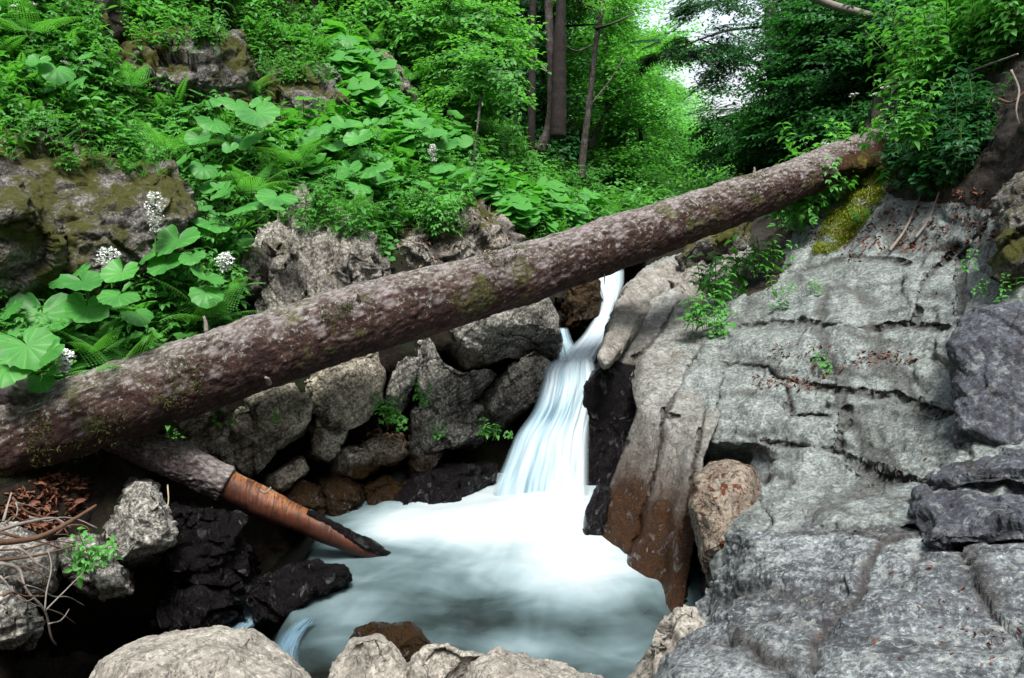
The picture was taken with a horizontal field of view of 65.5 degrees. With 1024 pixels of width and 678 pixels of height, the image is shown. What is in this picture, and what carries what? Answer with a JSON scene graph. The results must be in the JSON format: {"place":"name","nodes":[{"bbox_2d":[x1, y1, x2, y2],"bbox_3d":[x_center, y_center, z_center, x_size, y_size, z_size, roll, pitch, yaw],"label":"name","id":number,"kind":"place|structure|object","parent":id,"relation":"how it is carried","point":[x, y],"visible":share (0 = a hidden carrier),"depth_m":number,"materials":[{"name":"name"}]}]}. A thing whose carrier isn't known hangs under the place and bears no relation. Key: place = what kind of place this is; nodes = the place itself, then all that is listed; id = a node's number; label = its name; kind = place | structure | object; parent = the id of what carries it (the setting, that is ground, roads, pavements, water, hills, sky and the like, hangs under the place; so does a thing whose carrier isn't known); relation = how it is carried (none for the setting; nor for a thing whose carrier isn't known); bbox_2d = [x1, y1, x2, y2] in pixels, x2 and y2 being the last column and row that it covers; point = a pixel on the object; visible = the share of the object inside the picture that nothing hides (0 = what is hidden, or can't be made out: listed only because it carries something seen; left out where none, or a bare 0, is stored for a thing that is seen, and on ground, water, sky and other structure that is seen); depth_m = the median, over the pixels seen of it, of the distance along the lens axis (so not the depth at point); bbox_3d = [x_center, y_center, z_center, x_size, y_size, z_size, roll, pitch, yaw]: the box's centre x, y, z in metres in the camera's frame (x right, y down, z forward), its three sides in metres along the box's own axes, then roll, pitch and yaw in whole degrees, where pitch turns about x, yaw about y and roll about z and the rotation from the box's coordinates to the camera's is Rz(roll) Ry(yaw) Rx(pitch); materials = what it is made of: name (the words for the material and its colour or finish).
{"place":"outdoors","nodes":[
{"label":"outdoors","id":0,"kind":"place"},
{"bbox_2d":[0,0,621,677],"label":"bank ground","id":1,"kind":"structure","parent":0,"point":[88,636],"depth_m":4.56,"materials":[{"name":"soil"}]},
{"bbox_2d":[0,375,43,406],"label":"rock","id":2,"kind":"object","parent":1,"relation":"on","point":[18,392],"visible":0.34,"depth_m":3.84,"materials":[{"name":"grey stone"}]},
{"bbox_2d":[0,584,45,650],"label":"boulder","id":3,"kind":"object","parent":1,"relation":"on","point":[22,623],"visible":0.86,"depth_m":3.23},
{"bbox_2d":[0,520,62,597],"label":"boulder","id":4,"kind":"object","parent":1,"relation":"on","point":[34,579],"visible":0.56,"depth_m":3.39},
{"bbox_2d":[0,178,68,303],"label":"boulder","id":5,"kind":"object","parent":1,"relation":"on","point":[34,248],"visible":0.8,"depth_m":4.18,"materials":[{"name":"stone"}]},
{"bbox_2d":[0,0,86,37],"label":"fern","id":6,"kind":"object","parent":1,"relation":"on","point":[40,25],"visible":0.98,"depth_m":5.35,"materials":[{"name":"green plant"}]},
{"bbox_2d":[0,469,91,537],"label":"leaf litter","id":7,"kind":"object","parent":1,"relation":"on","point":[52,494],"visible":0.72,"depth_m":3.90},
{"bbox_2d":[0,258,153,341],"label":"butterbur","id":8,"kind":"object","parent":1,"relation":"on","point":[70,308],"visible":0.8,"depth_m":4.17,"materials":[{"name":"green plant"}]},
{"bbox_2d":[55,533,135,601],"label":"boulder","id":9,"kind":"object","parent":1,"relation":"on","point":[115,579],"visible":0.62,"depth_m":3.76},
{"bbox_2d":[69,526,122,569],"bbox_3d":[-1.851,0.929,3.517,0.222,0.223,0.149,0,12,0],"label":"leafy herb","id":10,"kind":"object","parent":9,"relation":"on","point":[102,553],"visible":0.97,"depth_m":3.52,"materials":[{"name":"green plant"}]},
{"bbox_2d":[0,127,201,299],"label":"boulder","id":11,"kind":"object","parent":1,"relation":"on","point":[95,211],"visible":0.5,"depth_m":4.60,"materials":[{"name":"stone"}]},
{"bbox_2d":[101,477,178,570],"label":"boulder","id":12,"kind":"object","parent":1,"relation":"on","point":[141,524],"visible":0.88,"depth_m":3.98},
{"bbox_2d":[135,224,227,308],"bbox_3d":[-1.934,-0.417,4.668,0.704,0.493,0.361,7,14,31],"label":"butterbur","id":13,"kind":"object","parent":1,"relation":"on","point":[167,242],"visible":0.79,"depth_m":4.61,"materials":[{"name":"green plant"}]},
{"bbox_2d":[121,24,259,117],"bbox_3d":[-2.790,-2.289,6.768,1.280,0.928,1.307,-5,13,-24],"label":"boulder","id":14,"kind":"object","parent":1,"relation":"on","point":[231,70],"visible":0.47,"depth_m":6.35,"materials":[{"name":"stone"}]},
{"bbox_2d":[144,582,247,634],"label":"boulder","id":15,"kind":"object","parent":1,"relation":"on","point":[188,607],"visible":0.57,"depth_m":4.24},
{"bbox_2d":[167,407,238,472],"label":"boulder","id":16,"kind":"object","parent":1,"relation":"on","point":[207,435],"visible":0.53,"depth_m":4.60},
{"bbox_2d":[176,128,238,198],"bbox_3d":[-2.155,-1.228,5.589,0.478,0.497,0.522,-10,15,-38],"label":"butterbur","id":17,"kind":"object","parent":1,"relation":"on","point":[197,169],"visible":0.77,"depth_m":5.51,"materials":[{"name":"green plant"}]},
{"bbox_2d":[158,499,262,612],"bbox_3d":[-1.733,1.211,4.566,0.586,0.776,0.788,-6,14,-28],"label":"boulder","id":18,"kind":"object","parent":1,"relation":"on","point":[211,547],"visible":0.75,"depth_m":4.25,"materials":[{"name":"stone"}]},
{"bbox_2d":[168,89,280,152],"bbox_3d":[-2.181,-1.638,6.013,0.958,0.457,0.634,0,12,0],"label":"butterbur","id":19,"kind":"object","parent":1,"relation":"on","point":[264,113],"visible":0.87,"depth_m":5.91,"materials":[{"name":"green plant"}]},
{"bbox_2d":[185,180,297,252],"bbox_3d":[-1.734,-0.761,5.118,0.867,0.520,0.459,2,12,10],"label":"butterbur","id":20,"kind":"object","parent":1,"relation":"on","point":[271,199],"visible":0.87,"depth_m":5.09,"materials":[{"name":"green plant"}]},
{"bbox_2d":[102,432,390,557],"bbox_3d":[-1.476,0.871,4.451,1.635,0.953,0.218,-1,12,-4],"label":"broken log","id":21,"kind":"object","parent":1,"relation":"on","point":[194,468],"visible":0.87,"depth_m":4.38,"materials":[{"name":"brown wood"}]},
{"bbox_2d":[227,383,312,478],"bbox_3d":[-1.627,0.600,5.155,0.684,0.678,0.661,-3,12,-14],"label":"boulder","id":22,"kind":"object","parent":1,"relation":"on","point":[257,438],"visible":0.79,"depth_m":4.90,"materials":[{"name":"stone"}]},
{"bbox_2d":[260,454,309,494],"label":"boulder","id":23,"kind":"object","parent":1,"relation":"on","point":[283,479],"visible":0.76,"depth_m":5.05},
{"bbox_2d":[0,0,594,375],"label":"meadow grass","id":24,"kind":"structure","parent":1,"relation":"on","point":[236,165],"depth_m":5.96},
{"bbox_2d":[253,64,350,118],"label":"boulder","id":25,"kind":"object","parent":1,"relation":"on","point":[289,92],"visible":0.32,"depth_m":7.36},
{"bbox_2d":[283,479,325,515],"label":"boulder","id":26,"kind":"object","parent":1,"relation":"on","point":[306,494],"visible":0.51,"depth_m":5.05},
{"bbox_2d":[237,205,390,313],"bbox_3d":[-1.481,-0.411,5.772,1.152,1.072,1.424,-4,13,-16],"label":"boulder","id":27,"kind":"object","parent":1,"relation":"on","point":[291,263],"visible":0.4,"depth_m":5.32,"materials":[{"name":"stone"}]},
{"bbox_2d":[0,0,631,378],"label":"undergrowth","id":28,"kind":"object","parent":1,"relation":"on","point":[76,93],"visible":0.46,"depth_m":5.85,"materials":[{"name":"green plant"}]},
{"bbox_2d":[21,52,94,94],"bbox_3d":[-2.955,-1.759,5.231,0.652,0.285,0.387,5,13,22],"label":"butterbur","id":29,"kind":"object","parent":28,"relation":"on","point":[48,71],"visible":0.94,"depth_m":5.18,"materials":[{"name":"green plant"}]},
{"bbox_2d":[150,276,262,325],"bbox_3d":[-1.798,-0.234,4.727,0.634,0.328,0.651,-7,14,-30],"label":"fern","id":30,"kind":"object","parent":28,"relation":"on","point":[211,312],"visible":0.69,"depth_m":4.72,"materials":[{"name":"green plant"}]},
{"bbox_2d":[0,0,631,380],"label":"ferns","id":31,"kind":"object","parent":1,"relation":"on","point":[76,366],"visible":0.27,"depth_m":5.91,"materials":[{"name":"green plant"}]},
{"bbox_2d":[0,326,64,393],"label":"butterbur","id":32,"kind":"object","parent":31,"relation":"on","point":[39,349],"visible":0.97,"depth_m":3.73,"materials":[{"name":"green plant"}]},
{"bbox_2d":[305,416,349,467],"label":"boulder","id":33,"kind":"object","parent":1,"relation":"on","point":[328,437],"visible":0.82,"depth_m":5.22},
{"bbox_2d":[294,115,383,160],"bbox_3d":[-1.565,-1.723,6.838,0.883,0.379,0.546,2,12,10],"label":"butterbur","id":34,"kind":"object","parent":1,"relation":"on","point":[351,138],"visible":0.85,"depth_m":6.75,"materials":[{"name":"green plant"}]},
{"bbox_2d":[315,474,365,515],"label":"boulder","id":35,"kind":"object","parent":1,"relation":"on","point":[343,495],"visible":0.58,"depth_m":5.20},
{"bbox_2d":[304,352,386,429],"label":"boulder","id":36,"kind":"object","parent":1,"relation":"on","point":[341,393],"visible":0.83,"depth_m":5.21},
{"bbox_2d":[326,445,379,482],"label":"boulder","id":37,"kind":"object","parent":1,"relation":"on","point":[354,463],"visible":0.83,"depth_m":5.40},
{"bbox_2d":[318,160,403,195],"bbox_3d":[-1.251,-1.292,6.469,0.644,0.327,0.639,-5,13,-21],"label":"butterbur","id":38,"kind":"object","parent":1,"relation":"on","point":[376,173],"visible":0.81,"depth_m":6.42,"materials":[{"name":"green plant"}]},
{"bbox_2d":[361,475,403,504],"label":"boulder","id":39,"kind":"object","parent":1,"relation":"on","point":[381,488],"visible":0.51,"depth_m":5.39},
{"bbox_2d":[360,433,408,468],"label":"boulder","id":40,"kind":"object","parent":1,"relation":"on","point":[384,454],"visible":0.89,"depth_m":5.50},
{"bbox_2d":[384,349,418,414],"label":"boulder","id":41,"kind":"object","parent":1,"relation":"on","point":[405,370],"visible":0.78,"depth_m":5.56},
{"bbox_2d":[377,114,458,150],"bbox_3d":[-0.920,-1.940,7.642,0.715,0.424,0.622,-5,13,-23],"label":"butterbur","id":42,"kind":"object","parent":1,"relation":"on","point":[444,144],"visible":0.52,"depth_m":7.58,"materials":[{"name":"green plant"}]},
{"bbox_2d":[405,401,444,476],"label":"boulder","id":43,"kind":"object","parent":1,"relation":"on","point":[426,453],"visible":0.73,"depth_m":5.65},
{"bbox_2d":[335,0,551,124],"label":"maple tree","id":44,"kind":"object","parent":1,"relation":"on","point":[468,30],"visible":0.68,"depth_m":9.78,"materials":[{"name":"green plant"}]},
{"bbox_2d":[276,19,611,237],"bbox_3d":[-0.565,-2.246,8.055,3.442,2.362,3.694,0,12,0],"label":"butterbur patch","id":45,"kind":"object","parent":1,"relation":"on","point":[520,212],"visible":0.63,"depth_m":7.95,"materials":[{"name":"green plant"}]},
{"bbox_2d":[394,460,497,504],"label":"boulder","id":46,"kind":"object","parent":1,"relation":"on","point":[449,481],"visible":0.78,"depth_m":5.43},
{"bbox_2d":[0,125,891,477],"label":"fallen trunk","id":47,"kind":"object","parent":1,"relation":"on","point":[172,383],"visible":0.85,"depth_m":4.61,"materials":[{"name":"brown wood"}]},
{"bbox_2d":[422,401,485,454],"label":"boulder","id":48,"kind":"object","parent":1,"relation":"on","point":[463,423],"visible":0.81,"depth_m":5.70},
{"bbox_2d":[413,338,497,413],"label":"boulder","id":49,"kind":"object","parent":48,"relation":"on","point":[451,388],"visible":0.85,"depth_m":5.65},
{"bbox_2d":[394,196,525,268],"bbox_3d":[-0.461,-0.737,6.500,1.252,0.859,0.890,-11,16,-42],"label":"boulder","id":50,"kind":"object","parent":1,"relation":"on","point":[476,243],"visible":0.41,"depth_m":6.08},
{"bbox_2d":[412,45,529,166],"bbox_3d":[-0.482,-2.538,8.905,1.354,1.506,1.789,0,12,0],"label":"maple sapling","id":51,"kind":"object","parent":1,"relation":"on","point":[496,83],"visible":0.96,"depth_m":8.44,"materials":[{"name":"green plant"}]},
{"bbox_2d":[444,297,562,372],"bbox_3d":[-0.045,-0.057,6.128,1.108,0.698,0.802,-5,13,-21],"label":"boulder","id":52,"kind":"object","parent":1,"relation":"on","point":[515,333],"visible":0.59,"depth_m":5.87,"materials":[{"name":"stone"}]},
{"bbox_2d":[474,350,552,436],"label":"boulder","id":53,"kind":"object","parent":1,"relation":"on","point":[511,393],"visible":0.89,"depth_m":5.94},
{"bbox_2d":[561,279,602,341],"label":"boulder","id":54,"kind":"object","parent":1,"relation":"on","point":[580,307],"visible":0.86,"depth_m":6.69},
{"bbox_2d":[594,287,720,611],"bbox_3d":[1.099,0.687,5.855,1.065,1.820,3.988,1,12,6],"label":"rock buttress","id":55,"kind":"object","parent":1,"relation":"on","point":[648,531],"visible":0.66,"depth_m":4.88,"materials":[{"name":"stone"}]},
{"bbox_2d":[582,486,610,535],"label":"boulder","id":56,"kind":"object","parent":55,"relation":"on","point":[595,517],"visible":0.66,"depth_m":4.91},
{"bbox_2d":[583,360,635,486],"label":"boulder","id":57,"kind":"object","parent":55,"relation":"on","point":[609,404],"visible":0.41,"depth_m":5.61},
{"bbox_2d":[597,257,681,369],"bbox_3d":[1.151,-0.318,6.874,0.481,0.582,3.543,5,13,24],"label":"boulder","id":58,"kind":"object","parent":55,"relation":"on","point":[632,303],"visible":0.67,"depth_m":6.30,"materials":[{"name":"stone"}]},
{"bbox_2d":[103,472,702,677],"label":"pool water","id":59,"kind":"structure","parent":0,"point":[538,575],"depth_m":4.31,"materials":[{"name":"liquid"}]},
{"bbox_2d":[89,625,310,677],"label":"boulder","id":60,"kind":"object","parent":59,"relation":"in","point":[217,651],"visible":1,"depth_m":2.51,"materials":[{"name":"stone"}]},
{"bbox_2d":[246,558,352,630],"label":"boulder","id":61,"kind":"object","parent":59,"relation":"in","point":[275,598],"visible":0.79,"depth_m":4.13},
{"bbox_2d":[328,633,408,677],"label":"boulder","id":62,"kind":"object","parent":59,"relation":"in","point":[377,655],"visible":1,"depth_m":2.96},
{"bbox_2d":[349,621,430,662],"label":"boulder","id":63,"kind":"object","parent":59,"relation":"in","point":[408,639],"visible":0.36,"depth_m":3.58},
{"bbox_2d":[405,643,484,677],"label":"boulder","id":64,"kind":"object","parent":59,"relation":"in","point":[437,660],"visible":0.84,"depth_m":2.96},
{"bbox_2d":[464,646,603,677],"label":"boulder","id":65,"kind":"object","parent":59,"relation":"in","point":[498,662],"visible":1,"depth_m":2.80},
{"bbox_2d":[496,360,593,495],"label":"waterfall","id":66,"kind":"structure","parent":0,"point":[548,453],"depth_m":5.51,"materials":[{"name":"liquid"}]},
{"bbox_2d":[360,14,812,299],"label":"hillside","id":67,"kind":"structure","parent":0,"point":[629,273],"depth_m":10.95,"materials":[{"name":"soil"}]},
{"bbox_2d":[394,0,626,164],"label":"dark forest","id":68,"kind":"object","parent":67,"relation":"on","point":[540,86],"visible":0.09,"depth_m":14.67,"materials":[{"name":"green plant"}]},
{"bbox_2d":[484,0,583,153],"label":"spruce tree","id":69,"kind":"object","parent":67,"relation":"on","point":[532,82],"visible":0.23,"depth_m":12.75,"materials":[{"name":"brown plant"}]},
{"bbox_2d":[446,109,633,208],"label":"undergrowth","id":70,"kind":"object","parent":67,"relation":"on","point":[491,132],"visible":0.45,"depth_m":12.27,"materials":[{"name":"green plant"}]},
{"bbox_2d":[463,0,617,154],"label":"beech tree","id":71,"kind":"object","parent":67,"relation":"on","point":[545,138],"visible":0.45,"depth_m":12.94,"materials":[{"name":"grey plant"}]},
{"bbox_2d":[512,0,607,138],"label":"spruce tree","id":72,"kind":"object","parent":67,"relation":"on","point":[558,111],"visible":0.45,"depth_m":12.52,"materials":[{"name":"brown plant"}]},
{"bbox_2d":[553,0,639,179],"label":"beech tree","id":73,"kind":"object","parent":67,"relation":"on","point":[590,101],"visible":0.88,"depth_m":13.47,"materials":[{"name":"grey plant"}]},
{"bbox_2d":[510,0,702,198],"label":"beech tree","id":74,"kind":"object","parent":67,"relation":"on","point":[606,52],"visible":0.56,"depth_m":15.48,"materials":[{"name":"green plant"}]},
{"bbox_2d":[543,0,720,180],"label":"valley forest","id":75,"kind":"object","parent":67,"relation":"on","point":[648,21],"visible":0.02,"depth_m":26.43,"materials":[{"name":"green plant"}]},
{"bbox_2d":[583,48,709,148],"bbox_3d":[2.235,-4.542,15.305,2.557,1.774,2.668,-7,14,-30],"label":"beech tree","id":76,"kind":"object","parent":67,"relation":"on","point":[617,92],"visible":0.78,"depth_m":14.80,"materials":[{"name":"green plant"}]},
{"bbox_2d":[563,89,734,211],"bbox_3d":[2.459,-3.382,15.442,4.447,2.885,3.575,-8,14,-33],"label":"beech tree","id":77,"kind":"object","parent":67,"relation":"on","point":[649,177],"visible":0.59,"depth_m":15.35,"materials":[{"name":"green plant"}]},
{"bbox_2d":[593,28,729,170],"bbox_3d":[4.579,-6.726,24.531,5.374,5.189,7.133,0,12,0],"label":"beech tree","id":78,"kind":"object","parent":67,"relation":"on","point":[681,90],"visible":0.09,"depth_m":23.77,"materials":[{"name":"green plant"}]},
{"bbox_2d":[602,92,743,190],"bbox_3d":[5.300,-5.064,21.049,4.480,3.108,6.717,-3,12,-14],"label":"beech tree","id":79,"kind":"object","parent":67,"relation":"on","point":[685,122],"visible":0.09,"depth_m":20.99,"materials":[{"name":"green plant"}]},
{"bbox_2d":[568,158,786,211],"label":"valley undergrowth","id":80,"kind":"object","parent":67,"relation":"on","point":[632,198],"visible":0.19,"depth_m":12.68,"materials":[{"name":"green plant"}]},
{"bbox_2d":[627,0,794,76],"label":"spruce tree","id":81,"kind":"object","parent":67,"relation":"on","point":[648,60],"visible":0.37,"depth_m":12.64,"materials":[{"name":"green plant"}]},
{"bbox_2d":[640,0,823,165],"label":"alder tree","id":82,"kind":"object","parent":67,"relation":"on","point":[732,52],"visible":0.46,"depth_m":11.72,"materials":[{"name":"green plant"}]},
{"bbox_2d":[681,101,856,179],"bbox_3d":[3.467,-2.836,11.841,2.253,1.312,3.282,-6,14,-28],"label":"alder tree","id":83,"kind":"object","parent":67,"relation":"on","point":[714,154],"visible":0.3,"depth_m":11.82,"materials":[{"name":"green plant"}]},
{"bbox_2d":[564,271,621,360],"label":"cascade","id":84,"kind":"object","parent":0,"point":[587,345],"visible":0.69,"depth_m":6.58,"materials":[{"name":"liquid"}]},
{"bbox_2d":[520,0,781,130],"label":"sky","id":85,"kind":"structure","parent":0,"point":[724,18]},
{"bbox_2d":[645,8,1023,615],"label":"bank bedrock","id":86,"kind":"structure","parent":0,"point":[821,463],"depth_m":4.73,"materials":[{"name":"stone"}]},
{"bbox_2d":[626,605,706,677],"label":"boulder","id":87,"kind":"object","parent":86,"relation":"on","point":[676,624],"visible":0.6,"depth_m":3.04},
{"bbox_2d":[677,282,738,338],"bbox_3d":[1.417,-0.203,5.806,0.451,0.413,0.330,0,12,0],"label":"leafy herb","id":88,"kind":"object","parent":86,"relation":"on","point":[700,315],"visible":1,"depth_m":5.79,"materials":[{"name":"green plant"}]},
{"bbox_2d":[674,221,750,271],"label":"boulder","id":89,"kind":"object","parent":86,"relation":"on","point":[714,244],"visible":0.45,"depth_m":7.13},
{"bbox_2d":[666,251,760,302],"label":"boulder","id":90,"kind":"object","parent":86,"relation":"on","point":[679,280],"visible":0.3,"depth_m":6.84,"materials":[{"name":"stone"}]},
{"bbox_2d":[686,252,748,308],"bbox_3d":[1.666,-0.465,6.284,0.618,0.466,0.425,-6,14,-27],"label":"leafy herb","id":91,"kind":"object","parent":86,"relation":"on","point":[705,280],"visible":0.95,"depth_m":6.24,"materials":[{"name":"green plant"}]},
{"bbox_2d":[688,459,761,587],"bbox_3d":[1.131,0.964,4.207,0.412,0.677,0.939,5,13,21],"label":"boulder","id":92,"kind":"object","parent":86,"relation":"on","point":[725,493],"visible":0.69,"depth_m":3.92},
{"bbox_2d":[713,234,797,280],"bbox_3d":[1.934,-0.644,6.382,0.665,0.408,0.446,0,12,0],"label":"leafy herb","id":93,"kind":"object","parent":86,"relation":"on","point":[751,259],"visible":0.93,"depth_m":6.36,"materials":[{"name":"green plant"}]},
{"bbox_2d":[761,186,837,231],"bbox_3d":[2.334,-1.145,6.513,0.571,0.543,0.566,6,14,27],"label":"leafy herb","id":94,"kind":"object","parent":86,"relation":"on","point":[794,214],"visible":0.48,"depth_m":6.46,"materials":[{"name":"green plant"}]},
{"bbox_2d":[723,0,915,170],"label":"hazel bush","id":95,"kind":"object","parent":86,"relation":"on","point":[847,72],"visible":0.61,"depth_m":9.57,"materials":[{"name":"green plant"}]},
{"bbox_2d":[752,216,918,392],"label":"leaf litter","id":96,"kind":"object","parent":86,"relation":"on","point":[790,380],"visible":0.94,"depth_m":4.75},
{"bbox_2d":[653,524,1023,677],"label":"boulder","id":97,"kind":"object","parent":86,"relation":"on","point":[829,571],"visible":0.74,"depth_m":2.45,"materials":[{"name":"stone"}]},
{"bbox_2d":[759,0,925,73],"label":"hazel bush","id":98,"kind":"object","parent":86,"relation":"on","point":[778,26],"visible":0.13,"depth_m":9.81,"materials":[{"name":"green plant"}]},
{"bbox_2d":[809,164,896,254],"bbox_3d":[2.837,-1.222,6.550,1.304,1.002,0.635,-10,16,-40],"label":"moss","id":99,"kind":"object","parent":86,"relation":"on","point":[876,188],"visible":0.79,"depth_m":6.54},
{"bbox_2d":[839,139,889,173],"bbox_3d":[3.212,-1.669,7.074,1.772,0.398,0.427,-11,17,-43],"label":"soil mound","id":100,"kind":"object","parent":86,"relation":"on","point":[864,161],"visible":0.34,"depth_m":6.62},
{"bbox_2d":[857,78,945,157],"bbox_3d":[2.764,-1.560,5.644,0.554,0.537,0.420,2,12,8],"label":"leafy herb","id":101,"kind":"object","parent":86,"relation":"on","point":[899,130],"visible":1,"depth_m":5.64,"materials":[{"name":"green plant"}]},
{"bbox_2d":[833,187,997,261],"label":"leaf litter","id":102,"kind":"object","parent":86,"relation":"on","point":[930,223],"visible":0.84,"depth_m":5.36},
{"bbox_2d":[854,0,1023,120],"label":"undergrowth","id":103,"kind":"object","parent":86,"relation":"on","point":[984,29],"visible":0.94,"depth_m":6.52,"materials":[{"name":"green plant"}]},
{"bbox_2d":[870,55,1016,196],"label":"undergrowth","id":104,"kind":"object","parent":86,"relation":"on","point":[959,138],"visible":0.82,"depth_m":5.59,"materials":[{"name":"green plant"}]},
{"bbox_2d":[908,484,1023,549],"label":"boulder","id":105,"kind":"object","parent":86,"relation":"on","point":[948,519],"visible":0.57,"depth_m":2.66,"materials":[{"name":"stone"}]},
{"bbox_2d":[921,447,1023,494],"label":"boulder","id":106,"kind":"object","parent":86,"relation":"on","point":[989,472],"visible":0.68,"depth_m":3.08,"materials":[{"name":"stone"}]},
{"bbox_2d":[945,301,1023,448],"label":"boulder","id":107,"kind":"object","parent":86,"relation":"on","point":[984,344],"visible":0.81,"depth_m":3.38,"materials":[{"name":"stone"}]},
{"bbox_2d":[986,171,1023,287],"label":"boulder","id":108,"kind":"object","parent":86,"relation":"on","point":[1007,206],"visible":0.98,"depth_m":4.01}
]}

